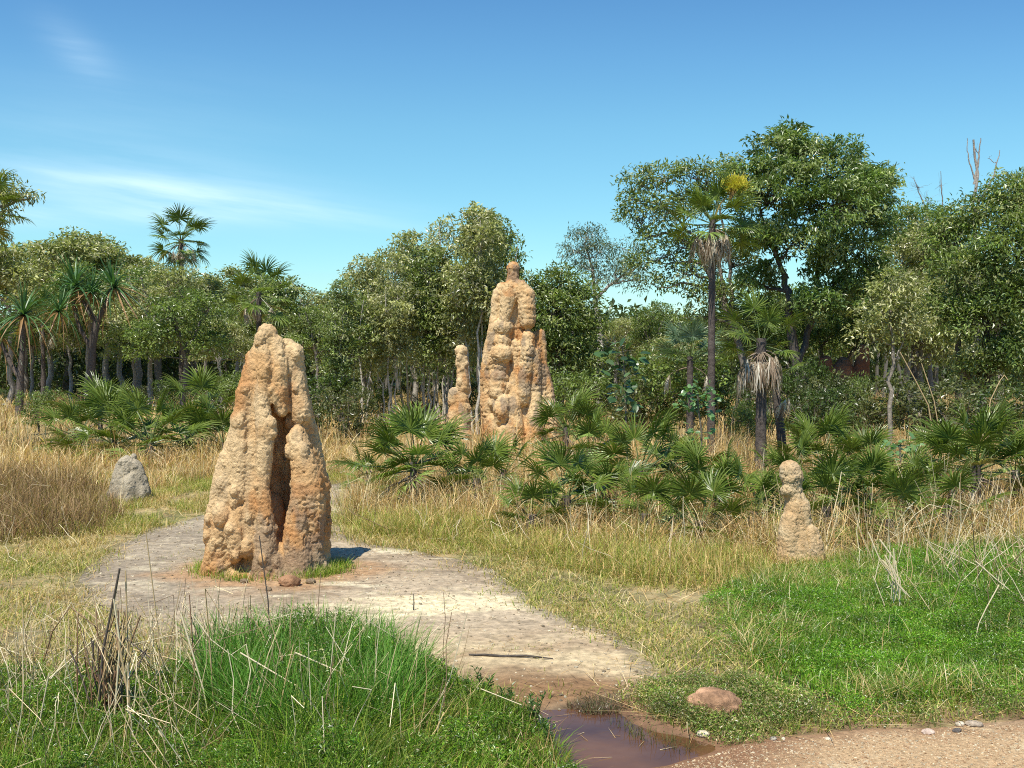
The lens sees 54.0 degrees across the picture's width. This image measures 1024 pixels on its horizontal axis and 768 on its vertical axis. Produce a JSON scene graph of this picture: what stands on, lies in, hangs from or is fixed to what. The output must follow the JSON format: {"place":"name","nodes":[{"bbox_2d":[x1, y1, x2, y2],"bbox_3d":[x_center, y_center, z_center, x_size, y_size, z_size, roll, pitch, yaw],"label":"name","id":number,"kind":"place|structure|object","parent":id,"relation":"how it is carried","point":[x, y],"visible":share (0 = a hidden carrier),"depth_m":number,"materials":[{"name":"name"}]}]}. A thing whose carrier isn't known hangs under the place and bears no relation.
{"place":"outdoors","nodes":[
{"label":"outdoors","id":0,"kind":"place"},
{"bbox_2d":[0,446,150,543],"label":"dry grass","id":1,"kind":"structure","parent":0,"point":[18,500],"depth_m":13.44,"materials":[{"name":"beige plant"}]},
{"bbox_2d":[0,426,361,491],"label":"dry grass","id":2,"kind":"structure","parent":0,"point":[200,464],"depth_m":19.80,"materials":[{"name":"beige plant"}]},
{"bbox_2d":[77,483,668,711],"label":"path","id":3,"kind":"structure","parent":0,"point":[511,666],"depth_m":8.48,"materials":[{"name":"grey soil"}]},
{"bbox_2d":[81,485,661,709],"bbox_3d":[-2.552,1.841,11.155,3.942,0.078,12.143,0,1,-19],"label":"grit","id":4,"kind":"object","parent":3,"relation":"on","point":[603,671],"visible":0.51,"depth_m":8.67,"materials":[{"name":"grey gravel"}]},
{"bbox_2d":[126,492,657,695],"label":"grass tufts","id":5,"kind":"object","parent":3,"relation":"on","point":[338,565],"visible":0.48,"depth_m":9.65,"materials":[{"name":"green plant"}]},
{"bbox_2d":[0,376,1023,767],"bbox_3d":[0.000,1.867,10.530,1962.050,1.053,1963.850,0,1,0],"label":"ground","id":6,"kind":"structure","parent":0,"point":[640,598],"depth_m":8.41,"materials":[{"name":"plant"}]},
{"bbox_2d":[0,238,58,406],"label":"airy tree","id":7,"kind":"object","parent":6,"relation":"on","point":[11,270],"visible":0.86,"depth_m":48.45,"materials":[{"name":"green plant"}]},
{"bbox_2d":[0,277,85,416],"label":"pandanus","id":8,"kind":"object","parent":6,"relation":"on","point":[22,330],"visible":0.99,"depth_m":40.93,"materials":[{"name":"green plant"}]},
{"bbox_2d":[11,225,129,400],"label":"airy tree","id":9,"kind":"object","parent":6,"relation":"on","point":[69,246],"visible":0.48,"depth_m":54.42,"materials":[{"name":"green plant"}]},
{"bbox_2d":[28,258,119,397],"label":"broadleaf tree","id":10,"kind":"object","parent":6,"relation":"on","point":[59,268],"visible":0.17,"depth_m":50.98,"materials":[{"name":"green plant"}]},
{"bbox_2d":[31,394,120,455],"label":"fan palm","id":11,"kind":"object","parent":6,"relation":"on","point":[74,413],"visible":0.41,"depth_m":23.31,"materials":[{"name":"green plant"}]},
{"bbox_2d":[38,378,157,458],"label":"fan palm","id":12,"kind":"object","parent":6,"relation":"on","point":[97,404],"visible":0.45,"depth_m":21.70,"materials":[{"name":"green plant"}]},
{"bbox_2d":[41,252,160,397],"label":"pandanus","id":13,"kind":"object","parent":6,"relation":"on","point":[83,293],"visible":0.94,"depth_m":42.85,"materials":[{"name":"green plant"}]},
{"bbox_2d":[43,231,159,387],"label":"airy tree","id":14,"kind":"object","parent":6,"relation":"on","point":[144,260],"visible":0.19,"depth_m":59.99,"materials":[{"name":"green plant"}]},
{"bbox_2d":[64,568,176,741],"bbox_3d":[-2.153,1.507,5.480,0.622,1.051,0.297,0,1,-19],"label":"reed clump","id":15,"kind":"object","parent":6,"relation":"on","point":[103,674],"visible":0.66,"depth_m":5.41,"materials":[{"name":"plant"}]},
{"bbox_2d":[107,453,150,502],"bbox_3d":[-5.771,1.509,15.063,0.652,0.919,0.544,0,1,0],"label":"termite mound","id":16,"kind":"object","parent":6,"relation":"on","point":[137,482],"visible":0.66,"depth_m":15.00,"materials":[{"name":"grey soil"}]},
{"bbox_2d":[86,316,177,392],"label":"broadleaf tree","id":17,"kind":"object","parent":6,"relation":"on","point":[110,334],"visible":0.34,"depth_m":45.20,"materials":[{"name":"green plant"}]},
{"bbox_2d":[81,263,209,403],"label":"broadleaf tree","id":18,"kind":"object","parent":6,"relation":"on","point":[178,280],"visible":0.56,"depth_m":47.32,"materials":[{"name":"green plant"}]},
{"bbox_2d":[0,575,307,717],"bbox_3d":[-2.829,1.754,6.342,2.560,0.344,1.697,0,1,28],"label":"dead grass","id":19,"kind":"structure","parent":6,"relation":"on","point":[72,643],"depth_m":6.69,"materials":[{"name":"plant"}]},
{"bbox_2d":[86,383,224,462],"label":"fan palm","id":20,"kind":"object","parent":6,"relation":"on","point":[135,403],"visible":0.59,"depth_m":21.42,"materials":[{"name":"green plant"}]},
{"bbox_2d":[120,284,241,433],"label":"broadleaf tree","id":21,"kind":"object","parent":6,"relation":"on","point":[165,309],"visible":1,"depth_m":30.86,"materials":[{"name":"green plant"}]},
{"bbox_2d":[147,203,216,398],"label":"fan palm","id":22,"kind":"object","parent":6,"relation":"on","point":[183,256],"visible":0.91,"depth_m":49.68,"materials":[{"name":"green plant"}]},
{"bbox_2d":[159,363,235,445],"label":"fan palm","id":23,"kind":"object","parent":6,"relation":"on","point":[201,381],"visible":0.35,"depth_m":25.95,"materials":[{"name":"green plant"}]},
{"bbox_2d":[168,388,231,459],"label":"fan palm","id":24,"kind":"object","parent":6,"relation":"on","point":[195,418],"visible":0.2,"depth_m":22.17,"materials":[{"name":"green plant"}]},
{"bbox_2d":[180,317,253,412],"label":"broadleaf tree","id":25,"kind":"object","parent":6,"relation":"on","point":[246,344],"visible":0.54,"depth_m":39.63,"materials":[{"name":"green plant"}]},
{"bbox_2d":[184,263,281,386],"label":"airy tree","id":26,"kind":"object","parent":6,"relation":"on","point":[213,283],"visible":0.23,"depth_m":53.91,"materials":[{"name":"green plant"}]},
{"bbox_2d":[0,571,506,767],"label":"dry stalks","id":27,"kind":"object","parent":6,"relation":"on","point":[173,699],"visible":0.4,"depth_m":5.13,"materials":[{"name":"plant"}]},
{"bbox_2d":[220,249,299,332],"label":"fan palm","id":28,"kind":"object","parent":6,"relation":"on","point":[258,314],"visible":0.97,"depth_m":37.78,"materials":[{"name":"green plant"}]},
{"bbox_2d":[198,323,331,579],"bbox_3d":[-2.392,0.907,9.985,1.281,3.015,1.034,0,1,19],"label":"termite mound","id":29,"kind":"object","parent":6,"relation":"on","point":[271,486],"visible":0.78,"depth_m":9.70,"materials":[{"name":"brown soil"}]},
{"bbox_2d":[212,273,328,334],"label":"broadleaf tree","id":30,"kind":"object","parent":6,"relation":"on","point":[291,292],"visible":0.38,"depth_m":49.18,"materials":[{"name":"green plant"}]},
{"bbox_2d":[0,599,585,767],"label":"ground cover","id":31,"kind":"object","parent":6,"relation":"on","point":[179,747],"visible":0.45,"depth_m":5.16,"materials":[{"name":"green plant"}]},
{"bbox_2d":[0,592,594,767],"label":"long grass","id":32,"kind":"structure","parent":6,"relation":"on","point":[396,674],"depth_m":5.24,"materials":[{"name":"green plant"}]},
{"bbox_2d":[281,304,351,403],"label":"broadleaf tree","id":33,"kind":"object","parent":6,"relation":"on","point":[306,341],"visible":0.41,"depth_m":36.87,"materials":[{"name":"green plant"}]},
{"bbox_2d":[311,277,383,436],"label":"slender tree","id":34,"kind":"object","parent":6,"relation":"on","point":[336,329],"visible":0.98,"depth_m":29.78,"materials":[{"name":"green plant"}]},
{"bbox_2d":[312,381,390,443],"bbox_3d":[-4.316,0.922,26.990,2.263,2.058,2.132,0,1,6],"label":"shrub","id":35,"kind":"object","parent":6,"relation":"on","point":[358,425],"visible":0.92,"depth_m":26.72,"materials":[{"name":"green plant"}]},
{"bbox_2d":[327,253,392,422],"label":"slender tree","id":36,"kind":"object","parent":6,"relation":"on","point":[357,277],"visible":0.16,"depth_m":33.84,"materials":[{"name":"green plant"}]},
{"bbox_2d":[347,245,427,426],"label":"slender tree","id":37,"kind":"object","parent":6,"relation":"on","point":[397,308],"visible":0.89,"depth_m":30.72,"materials":[{"name":"green plant"}]},
{"bbox_2d":[326,399,473,502],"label":"fan palm","id":38,"kind":"object","parent":6,"relation":"on","point":[418,423],"visible":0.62,"depth_m":14.96,"materials":[{"name":"green plant"}]},
{"bbox_2d":[373,228,432,411],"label":"slender tree","id":39,"kind":"object","parent":6,"relation":"on","point":[404,237],"visible":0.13,"depth_m":35.78,"materials":[{"name":"green plant"}]},
{"bbox_2d":[395,241,461,419],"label":"slender tree","id":40,"kind":"object","parent":6,"relation":"on","point":[433,344],"visible":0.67,"depth_m":31.60,"materials":[{"name":"green plant"}]},
{"bbox_2d":[411,212,489,420],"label":"slender tree","id":41,"kind":"object","parent":6,"relation":"on","point":[443,235],"visible":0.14,"depth_m":32.66,"materials":[{"name":"green plant"}]},
{"bbox_2d":[446,345,472,447],"bbox_3d":[-1.215,0.587,23.511,0.682,3.020,0.726,0,1,0],"label":"termite mound","id":42,"kind":"object","parent":6,"relation":"on","point":[458,399],"visible":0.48,"depth_m":23.37,"materials":[{"name":"brown soil"}]},
{"bbox_2d":[427,200,512,433],"bbox_3d":[-1.214,-2.026,30.868,2.807,7.348,2.675,0,1,-29],"label":"slender tree","id":43,"kind":"object","parent":6,"relation":"on","point":[470,296],"visible":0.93,"depth_m":30.64,"materials":[{"name":"green plant"}]},
{"bbox_2d":[422,428,517,502],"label":"fan palm","id":44,"kind":"object","parent":6,"relation":"on","point":[487,447],"visible":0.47,"depth_m":14.59,"materials":[{"name":"green plant"}]},
{"bbox_2d":[469,215,538,368],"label":"slender tree","id":45,"kind":"object","parent":6,"relation":"on","point":[505,259],"visible":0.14,"depth_m":32.79,"materials":[{"name":"green plant"}]},
{"bbox_2d":[0,296,1023,400],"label":"woodland","id":46,"kind":"object","parent":6,"relation":"on","point":[169,367],"visible":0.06,"depth_m":66.66,"materials":[{"name":"green plant"}]},
{"bbox_2d":[0,387,1023,468],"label":"grass","id":47,"kind":"structure","parent":6,"relation":"on","point":[5,415],"depth_m":28.42,"materials":[{"name":"green plant"}]},
{"bbox_2d":[479,261,558,451],"bbox_3d":[0.084,-0.360,24.310,1.753,5.169,1.562,-1,1,-34],"label":"termite mound","id":48,"kind":"object","parent":6,"relation":"on","point":[515,378],"visible":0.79,"depth_m":23.86,"materials":[{"name":"brown soil"}]},
{"bbox_2d":[479,473,577,528],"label":"fan palm","id":49,"kind":"object","parent":6,"relation":"on","point":[530,492],"visible":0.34,"depth_m":12.17,"materials":[{"name":"green plant"}]},
{"bbox_2d":[329,431,772,573],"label":"dry grass","id":50,"kind":"structure","parent":6,"relation":"on","point":[488,508],"depth_m":13.32,"materials":[{"name":"beige plant"}]},
{"bbox_2d":[504,436,629,531],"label":"fan palm","id":51,"kind":"object","parent":6,"relation":"on","point":[558,459],"visible":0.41,"depth_m":12.59,"materials":[{"name":"green plant"}]},
{"bbox_2d":[527,383,609,456],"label":"fan palm","id":52,"kind":"object","parent":6,"relation":"on","point":[579,403],"visible":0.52,"depth_m":19.25,"materials":[{"name":"green plant"}]},
{"bbox_2d":[338,497,800,594],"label":"dry grass","id":53,"kind":"structure","parent":6,"relation":"on","point":[696,558],"depth_m":10.44,"materials":[{"name":"beige plant"}]},
{"bbox_2d":[522,260,620,414],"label":"broadleaf tree","id":54,"kind":"object","parent":6,"relation":"on","point":[560,296],"visible":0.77,"depth_m":32.51,"materials":[{"name":"green plant"}]},
{"bbox_2d":[550,365,615,426],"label":"shrub","id":55,"kind":"object","parent":6,"relation":"on","point":[577,383],"visible":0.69,"depth_m":27.72,"materials":[{"name":"green plant"}]},
{"bbox_2d":[542,402,632,477],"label":"fan palm","id":56,"kind":"object","parent":6,"relation":"on","point":[588,429],"visible":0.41,"depth_m":17.37,"materials":[{"name":"green plant"}]},
{"bbox_2d":[482,707,714,767],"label":"puddle water","id":57,"kind":"structure","parent":6,"relation":"on","point":[623,750],"depth_m":5.43,"materials":[{"name":"brown liquid"}]},
{"bbox_2d":[555,221,653,402],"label":"paperbark tree","id":58,"kind":"object","parent":6,"relation":"on","point":[589,251],"visible":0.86,"depth_m":39.86,"materials":[{"name":"green plant"}]},
{"bbox_2d":[558,443,660,520],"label":"fan palm","id":59,"kind":"object","parent":6,"relation":"on","point":[584,482],"visible":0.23,"depth_m":12.98,"materials":[{"name":"green plant"}]},
{"bbox_2d":[593,336,650,459],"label":"sapling","id":60,"kind":"object","parent":6,"relation":"on","point":[631,386],"visible":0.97,"depth_m":16.49,"materials":[{"name":"green plant"}]},
{"bbox_2d":[581,471,701,539],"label":"fan palm","id":61,"kind":"object","parent":6,"relation":"on","point":[653,486],"visible":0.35,"depth_m":11.99,"materials":[{"name":"green plant"}]},
{"bbox_2d":[584,403,706,502],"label":"fan palm","id":62,"kind":"object","parent":6,"relation":"on","point":[624,440],"visible":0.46,"depth_m":14.55,"materials":[{"name":"green plant"}]},
{"bbox_2d":[625,299,688,410],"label":"broadleaf tree","id":63,"kind":"object","parent":6,"relation":"on","point":[641,335],"visible":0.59,"depth_m":45.67,"materials":[{"name":"green plant"}]},
{"bbox_2d":[602,354,718,433],"bbox_3d":[4.140,0.570,29.038,3.698,2.974,3.924,1,1,32],"label":"shrub","id":64,"kind":"object","parent":6,"relation":"on","point":[645,410],"visible":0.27,"depth_m":28.48,"materials":[{"name":"green plant"}]},
{"bbox_2d":[626,339,732,439],"bbox_3d":[4.503,0.246,27.088,2.923,2.897,4.111,0,1,3],"label":"shrub","id":65,"kind":"object","parent":6,"relation":"on","point":[666,367],"visible":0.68,"depth_m":26.67,"materials":[{"name":"green plant"}]},
{"bbox_2d":[610,153,767,426],"bbox_3d":[5.962,-2.995,33.027,5.520,9.080,2.618,0,1,-13],"label":"broadleaf tree","id":66,"kind":"object","parent":6,"relation":"on","point":[675,171],"visible":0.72,"depth_m":32.86,"materials":[{"name":"green plant"}]},
{"bbox_2d":[649,315,731,436],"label":"fan palm","id":67,"kind":"object","parent":6,"relation":"on","point":[695,330],"visible":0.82,"depth_m":24.93,"materials":[{"name":"green plant"}]},
{"bbox_2d":[635,466,763,545],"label":"fan palm","id":68,"kind":"object","parent":6,"relation":"on","point":[711,487],"visible":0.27,"depth_m":11.48,"materials":[{"name":"green plant"}]},
{"bbox_2d":[660,163,763,455],"bbox_3d":[4.168,-1.441,21.072,2.140,6.407,2.187,0,1,24],"label":"fan palm","id":69,"kind":"object","parent":6,"relation":"on","point":[713,251],"visible":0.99,"depth_m":20.91,"materials":[{"name":"green plant"}]},
{"bbox_2d":[687,687,742,719],"bbox_3d":[1.159,1.847,5.744,0.323,0.212,0.222,0,1,19],"label":"boulder","id":70,"kind":"object","parent":6,"relation":"on","point":[713,698],"visible":0.6,"depth_m":5.68,"materials":[{"name":"brown stone"}]},
{"bbox_2d":[679,369,768,443],"bbox_3d":[5.747,0.764,27.265,2.450,2.395,2.037,0,1,18],"label":"shrub","id":71,"kind":"object","parent":6,"relation":"on","point":[722,404],"visible":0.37,"depth_m":27.10,"materials":[{"name":"green plant"}]},
{"bbox_2d":[670,434,784,525],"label":"fan palm","id":72,"kind":"object","parent":6,"relation":"on","point":[695,454],"visible":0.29,"depth_m":13.18,"materials":[{"name":"green plant"}]},
{"bbox_2d":[697,447,822,537],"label":"fan palm","id":73,"kind":"object","parent":6,"relation":"on","point":[767,484],"visible":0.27,"depth_m":12.17,"materials":[{"name":"green plant"}]},
{"bbox_2d":[714,286,808,474],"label":"fan palm","id":74,"kind":"object","parent":6,"relation":"on","point":[760,371],"visible":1,"depth_m":16.93,"materials":[{"name":"green plant"}]},
{"bbox_2d":[727,424,834,502],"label":"fan palm","id":75,"kind":"object","parent":6,"relation":"on","point":[776,458],"visible":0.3,"depth_m":14.11,"materials":[{"name":"green plant"}]},
{"bbox_2d":[565,666,1023,746],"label":"mud weeds","id":76,"kind":"object","parent":6,"relation":"on","point":[762,697],"visible":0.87,"depth_m":5.79,"materials":[{"name":"green plant"}]},
{"bbox_2d":[699,281,897,386],"bbox_3d":[10.193,-1.083,34.965,7.436,5.199,3.189,0,1,0],"label":"broadleaf tree","id":77,"kind":"object","parent":6,"relation":"on","point":[833,332],"visible":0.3,"depth_m":34.59,"materials":[{"name":"green plant"}]},
{"bbox_2d":[775,460,825,567],"bbox_3d":[2.880,1.432,10.076,0.508,1.345,0.456,0,1,0],"label":"termite mound","id":78,"kind":"object","parent":6,"relation":"on","point":[792,538],"visible":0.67,"depth_m":9.96,"materials":[{"name":"beige soil"}]},
{"bbox_2d":[779,358,840,436],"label":"shrub","id":79,"kind":"object","parent":6,"relation":"on","point":[820,371],"visible":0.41,"depth_m":27.61,"materials":[{"name":"green plant"}]},
{"bbox_2d":[715,114,910,429],"bbox_3d":[9.235,-3.355,30.755,6.032,9.874,4.269,0,1,0],"label":"broadleaf tree","id":80,"kind":"object","parent":6,"relation":"on","point":[874,184],"visible":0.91,"depth_m":30.28,"materials":[{"name":"green plant"}]},
{"bbox_2d":[765,400,866,481],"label":"fan palm","id":81,"kind":"object","parent":6,"relation":"on","point":[823,429],"visible":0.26,"depth_m":16.19,"materials":[{"name":"green plant"}]},
{"bbox_2d":[769,384,866,456],"bbox_3d":[7.334,0.982,23.877,2.254,1.983,1.874,-1,1,-45],"label":"shrub","id":82,"kind":"object","parent":6,"relation":"on","point":[835,392],"visible":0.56,"depth_m":23.75,"materials":[{"name":"green plant"}]},
{"bbox_2d":[641,441,1023,582],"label":"dry grass","id":83,"kind":"structure","parent":6,"relation":"on","point":[757,535],"depth_m":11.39,"materials":[{"name":"beige plant"}]},
{"bbox_2d":[757,446,909,546],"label":"fan palm","id":84,"kind":"object","parent":6,"relation":"on","point":[826,476],"visible":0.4,"depth_m":11.80,"materials":[{"name":"green plant"}]},
{"bbox_2d":[793,369,879,439],"bbox_3d":[8.108,0.828,24.977,2.163,2.459,2.038,1,1,43],"label":"shrub","id":85,"kind":"object","parent":6,"relation":"on","point":[815,381],"visible":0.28,"depth_m":24.57,"materials":[{"name":"green plant"}]},
{"bbox_2d":[814,344,869,418],"bbox_3d":[10.427,0.124,32.072,1.924,2.813,1.039,0,1,0],"label":"termite mound","id":86,"kind":"object","parent":6,"relation":"on","point":[861,364],"visible":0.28,"depth_m":31.82,"materials":[{"name":"soil"}]},
{"bbox_2d":[815,413,905,486],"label":"fan palm","id":87,"kind":"object","parent":6,"relation":"on","point":[857,446],"visible":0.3,"depth_m":15.45,"materials":[{"name":"green plant"}]},
{"bbox_2d":[699,526,1023,727],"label":"ground cover","id":88,"kind":"object","parent":6,"relation":"on","point":[896,619],"visible":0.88,"depth_m":7.47,"materials":[{"name":"green plant"}]},
{"bbox_2d":[807,440,932,524],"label":"fan palm","id":89,"kind":"object","parent":6,"relation":"on","point":[875,457],"visible":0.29,"depth_m":12.61,"materials":[{"name":"green plant"}]},
{"bbox_2d":[840,262,941,457],"bbox_3d":[7.344,-0.283,19.487,1.944,4.120,1.282,0,1,0],"label":"sapling tree","id":90,"kind":"object","parent":6,"relation":"on","point":[890,301],"visible":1,"depth_m":19.39,"materials":[{"name":"green plant"}]},
{"bbox_2d":[830,457,951,544],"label":"fan palm","id":91,"kind":"object","parent":6,"relation":"on","point":[904,488],"visible":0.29,"depth_m":11.49,"materials":[{"name":"green plant"}]},
{"bbox_2d":[851,216,974,416],"bbox_3d":[13.679,-2.098,33.848,4.040,7.219,3.011,0,1,0],"label":"broadleaf tree","id":92,"kind":"object","parent":6,"relation":"on","point":[911,252],"visible":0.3,"depth_m":33.84,"materials":[{"name":"green plant"}]},
{"bbox_2d":[855,368,982,441],"bbox_3d":[10.045,0.828,24.962,3.057,2.458,3.244,0,1,-14],"label":"shrub","id":93,"kind":"object","parent":6,"relation":"on","point":[901,410],"visible":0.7,"depth_m":24.49,"materials":[{"name":"green plant"}]},
{"bbox_2d":[861,197,986,420],"bbox_3d":[15.236,-2.690,36.602,4.936,8.304,3.203,0,1,0],"label":"broadleaf tree","id":94,"kind":"object","parent":6,"relation":"on","point":[911,213],"visible":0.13,"depth_m":36.55,"materials":[{"name":"green plant"}]},
{"bbox_2d":[839,496,1023,616],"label":"dry stalks","id":95,"kind":"object","parent":6,"relation":"on","point":[980,562],"visible":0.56,"depth_m":9.01,"materials":[{"name":"plant"}]},
{"bbox_2d":[890,450,1018,528],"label":"fan palm","id":96,"kind":"object","parent":6,"relation":"on","point":[952,482],"visible":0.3,"depth_m":12.23,"materials":[{"name":"green plant"}]},
{"bbox_2d":[900,373,1023,446],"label":"shrub","id":97,"kind":"object","parent":6,"relation":"on","point":[946,390],"visible":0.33,"depth_m":24.21,"materials":[{"name":"green plant"}]},
{"bbox_2d":[902,389,1023,511],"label":"fan palm","id":98,"kind":"object","parent":6,"relation":"on","point":[997,425],"visible":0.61,"depth_m":13.69,"materials":[{"name":"green plant"}]},
{"bbox_2d":[908,166,1023,438],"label":"broadleaf tree","id":99,"kind":"object","parent":6,"relation":"on","point":[958,314],"visible":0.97,"depth_m":28.34,"materials":[{"name":"green plant"}]},
{"bbox_2d":[954,417,1023,505],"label":"fan palm","id":100,"kind":"object","parent":6,"relation":"on","point":[1019,445],"visible":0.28,"depth_m":14.58,"materials":[{"name":"green plant"}]},
{"bbox_2d":[0,0,1023,360],"label":"sky","id":101,"kind":"structure","parent":0,"point":[312,133],"materials":[{"name":"blue"}]},
{"bbox_2d":[335,413,1023,517],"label":"dry grass","id":102,"kind":"structure","parent":0,"point":[735,447],"depth_m":18.90,"materials":[{"name":"beige plant"}]},
{"bbox_2d":[662,720,1023,767],"bbox_3d":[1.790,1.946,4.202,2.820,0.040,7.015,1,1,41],"label":"dirt track","id":103,"kind":"structure","parent":0,"point":[1009,758],"depth_m":5.26,"materials":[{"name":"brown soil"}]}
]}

